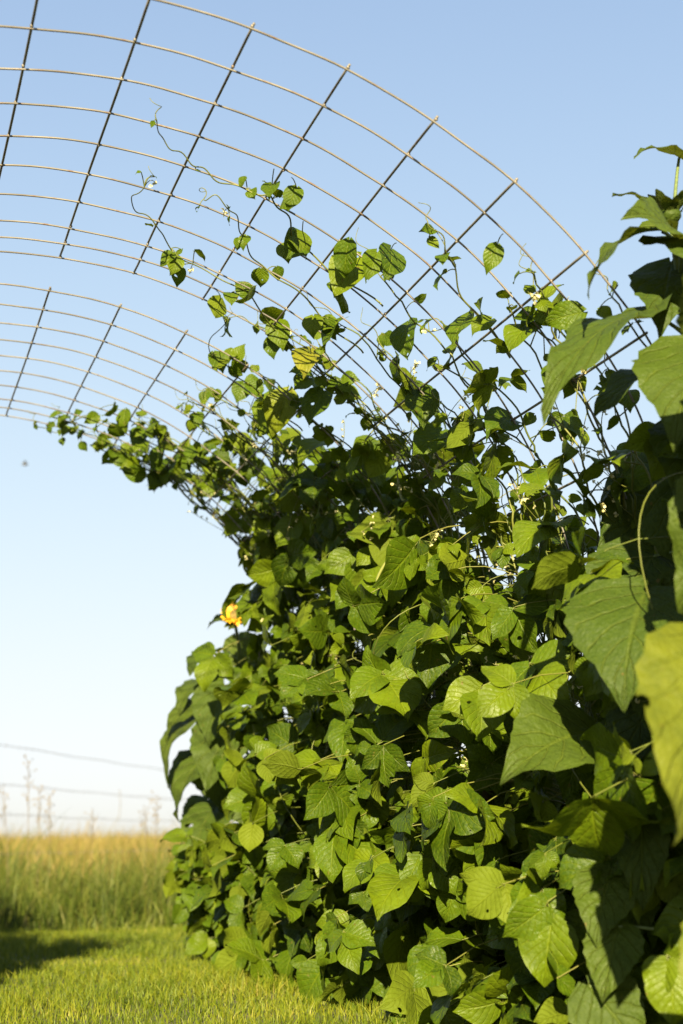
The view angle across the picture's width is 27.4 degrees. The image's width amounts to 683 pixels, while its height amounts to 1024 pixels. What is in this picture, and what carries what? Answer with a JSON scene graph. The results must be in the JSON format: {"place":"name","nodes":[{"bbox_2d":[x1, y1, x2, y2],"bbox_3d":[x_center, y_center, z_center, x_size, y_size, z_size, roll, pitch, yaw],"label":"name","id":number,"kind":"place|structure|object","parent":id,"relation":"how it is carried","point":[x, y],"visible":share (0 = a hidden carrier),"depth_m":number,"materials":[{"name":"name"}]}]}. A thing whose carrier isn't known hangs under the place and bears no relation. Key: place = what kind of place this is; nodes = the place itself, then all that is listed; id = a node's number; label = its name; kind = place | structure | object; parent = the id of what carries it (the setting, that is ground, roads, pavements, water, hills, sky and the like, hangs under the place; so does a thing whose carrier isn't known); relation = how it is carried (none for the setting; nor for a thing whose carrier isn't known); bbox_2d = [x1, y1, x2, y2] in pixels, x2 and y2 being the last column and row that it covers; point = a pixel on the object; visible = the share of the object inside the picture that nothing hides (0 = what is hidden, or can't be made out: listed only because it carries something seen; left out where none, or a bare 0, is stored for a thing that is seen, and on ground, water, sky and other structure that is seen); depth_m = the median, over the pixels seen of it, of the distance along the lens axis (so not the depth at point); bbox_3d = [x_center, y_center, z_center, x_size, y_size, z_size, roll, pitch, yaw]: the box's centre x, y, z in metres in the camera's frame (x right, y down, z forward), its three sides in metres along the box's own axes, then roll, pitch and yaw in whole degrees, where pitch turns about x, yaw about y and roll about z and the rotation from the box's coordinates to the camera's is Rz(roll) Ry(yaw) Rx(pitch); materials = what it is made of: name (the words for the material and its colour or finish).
{"place":"outdoors","nodes":[
{"label":"outdoors","id":0,"kind":"place"},
{"bbox_2d":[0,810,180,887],"bbox_3d":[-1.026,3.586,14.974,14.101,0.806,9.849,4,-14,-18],"label":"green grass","id":1,"kind":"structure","parent":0,"point":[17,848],"depth_m":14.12,"materials":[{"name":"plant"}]},
{"bbox_2d":[0,813,192,885],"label":"field grass","id":2,"kind":"structure","parent":0,"point":[60,844],"depth_m":17.59,"materials":[{"name":"yellow plant"}]},
{"bbox_2d":[0,832,196,932],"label":"tall grass","id":3,"kind":"structure","parent":0,"point":[76,898],"depth_m":8.13,"materials":[{"name":"green plant"}]},
{"bbox_2d":[0,836,471,1023],"bbox_3d":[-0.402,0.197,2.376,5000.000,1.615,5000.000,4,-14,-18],"label":"ground","id":4,"kind":"structure","parent":0,"point":[160,1014],"depth_m":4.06,"materials":[{"name":"green plant"}]},
{"bbox_2d":[0,785,8,886],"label":"grass stalk","id":5,"kind":"object","parent":4,"relation":"on","point":[6,827],"depth_m":8.94,"materials":[{"name":"beige plant"}]},
{"bbox_2d":[22,754,36,921],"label":"grass stalk","id":6,"kind":"object","parent":4,"relation":"on","point":[29,775],"depth_m":8.82,"materials":[{"name":"beige plant"}]},
{"bbox_2d":[33,785,44,892],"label":"grass stalk","id":7,"kind":"object","parent":4,"relation":"on","point":[39,799],"depth_m":9.38,"materials":[{"name":"beige plant"}]},
{"bbox_2d":[43,788,54,874],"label":"grass stalk","id":8,"kind":"object","parent":4,"relation":"on","point":[49,820],"depth_m":8.94,"materials":[{"name":"beige plant"}]},
{"bbox_2d":[84,810,98,879],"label":"grass stalk","id":9,"kind":"object","parent":4,"relation":"on","point":[92,831],"depth_m":9.78,"materials":[{"name":"beige plant"}]},
{"bbox_2d":[0,745,231,854],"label":"barbed wire fence","id":10,"kind":"object","parent":4,"relation":"on","point":[138,796],"visible":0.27,"depth_m":13.41,"materials":[{"name":"grey metal"}]},
{"bbox_2d":[138,801,153,882],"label":"grass stalk","id":11,"kind":"object","parent":4,"relation":"on","point":[145,827],"depth_m":9.53,"materials":[{"name":"beige plant"}]},
{"bbox_2d":[148,790,160,869],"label":"grass stalk","id":12,"kind":"object","parent":4,"relation":"on","point":[156,814],"depth_m":9.40,"materials":[{"name":"beige plant"}]},
{"bbox_2d":[0,283,437,786],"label":"wire panel","id":13,"kind":"object","parent":4,"relation":"on","point":[49,290],"visible":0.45,"depth_m":4.56,"materials":[{"name":"grey metal"}]},
{"bbox_2d":[0,0,664,785],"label":"wire panel","id":14,"kind":"object","parent":4,"relation":"on","point":[98,144],"visible":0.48,"depth_m":3.19,"materials":[{"name":"grey metal"}]},
{"bbox_2d":[634,277,682,988],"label":"sunflower","id":15,"kind":"object","parent":4,"relation":"on","point":[658,666],"visible":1,"depth_m":1.97,"materials":[{"name":"green plant"}]},
{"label":"soil bed","id":16,"kind":"structure","parent":4,"relation":"on","visible":0},
{"bbox_2d":[177,792,217,923],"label":"sunflower","id":17,"kind":"object","parent":16,"relation":"on","point":[191,799],"visible":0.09,"depth_m":6.25,"materials":[{"name":"green plant"}]},
{"bbox_2d":[164,841,235,950],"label":"bean bush","id":18,"kind":"object","parent":16,"relation":"on","point":[190,921],"visible":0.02,"depth_m":5.98,"materials":[{"name":"green plant"}]},
{"bbox_2d":[159,679,241,853],"bbox_3d":[-0.559,1.222,5.915,0.414,1.246,0.237,4,-14,-18],"label":"sunflower","id":19,"kind":"object","parent":16,"relation":"on","point":[201,817],"visible":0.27,"depth_m":5.91,"materials":[{"name":"green plant"}]},
{"bbox_2d":[48,399,356,978],"bbox_3d":[-0.406,0.672,5.045,1.316,2.088,0.674,7,-16,-31],"label":"bean vine","id":20,"kind":"object","parent":16,"relation":"on","point":[210,668],"visible":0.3,"depth_m":5.10,"materials":[{"name":"green plant"}]},
{"bbox_2d":[29,402,396,987],"bbox_3d":[-0.331,0.619,4.859,1.495,2.093,0.886,4,-14,-18],"label":"bean vine","id":21,"kind":"object","parent":16,"relation":"on","point":[265,806],"visible":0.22,"depth_m":4.87,"materials":[{"name":"green plant"}]},
{"bbox_2d":[160,823,267,958],"bbox_3d":[-0.415,1.508,5.585,0.566,0.574,0.426,-3,-13,8],"label":"bean bush","id":22,"kind":"object","parent":16,"relation":"on","point":[204,938],"visible":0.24,"depth_m":5.49,"materials":[{"name":"green plant"}]},
{"bbox_2d":[186,602,264,822],"bbox_3d":[-0.405,1.064,5.567,0.357,1.391,0.469,8,-16,-33],"label":"sunflower","id":23,"kind":"object","parent":16,"relation":"on","point":[207,742],"visible":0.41,"depth_m":5.68,"materials":[{"name":"green plant"}]},
{"bbox_2d":[194,831,279,929],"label":"bean bush","id":24,"kind":"object","parent":16,"relation":"on","point":[230,869],"visible":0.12,"depth_m":5.00,"materials":[{"name":"green plant"}]},
{"bbox_2d":[175,374,411,989],"bbox_3d":[-0.054,0.561,4.521,1.020,1.963,0.883,4,-14,-18],"label":"bean vine","id":25,"kind":"object","parent":16,"relation":"on","point":[317,891],"visible":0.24,"depth_m":4.43,"materials":[{"name":"green plant"}]},
{"bbox_2d":[205,306,485,1012],"bbox_3d":[0.063,0.497,4.184,1.028,2.005,0.935,4,-14,-18],"label":"bean vine","id":26,"kind":"object","parent":16,"relation":"on","point":[274,410],"visible":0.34,"depth_m":4.08,"materials":[{"name":"green plant"}]},
{"bbox_2d":[131,166,578,999],"bbox_3d":[-0.039,0.340,3.792,1.561,2.087,0.822,10,-17,-39],"label":"bean vine","id":27,"kind":"object","parent":16,"relation":"on","point":[405,692],"visible":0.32,"depth_m":3.85,"materials":[{"name":"green plant"}]},
{"bbox_2d":[150,99,607,1023],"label":"bean vine","id":28,"kind":"object","parent":16,"relation":"on","point":[470,825],"visible":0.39,"depth_m":3.30,"materials":[{"name":"green plant"}]},
{"bbox_2d":[195,188,596,1023],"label":"bean vine","id":29,"kind":"object","parent":16,"relation":"on","point":[453,566],"visible":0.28,"depth_m":3.60,"materials":[{"name":"green plant"}]},
{"bbox_2d":[418,202,667,1023],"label":"bean vine","id":30,"kind":"object","parent":16,"relation":"on","point":[508,689],"visible":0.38,"depth_m":2.95,"materials":[{"name":"green plant"}]},
{"bbox_2d":[442,300,682,1023],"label":"bean vine","id":31,"kind":"object","parent":16,"relation":"on","point":[627,797],"visible":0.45,"depth_m":2.64,"materials":[{"name":"green plant"}]},
{"bbox_2d":[500,145,682,1023],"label":"sunflower","id":32,"kind":"object","parent":16,"relation":"on","point":[610,624],"visible":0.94,"depth_m":2.62,"materials":[{"name":"green plant"}]},
{"bbox_2d":[0,0,682,837],"label":"sky","id":33,"kind":"structure","parent":0,"point":[109,582],"materials":[{"name":"blue"}]}
]}

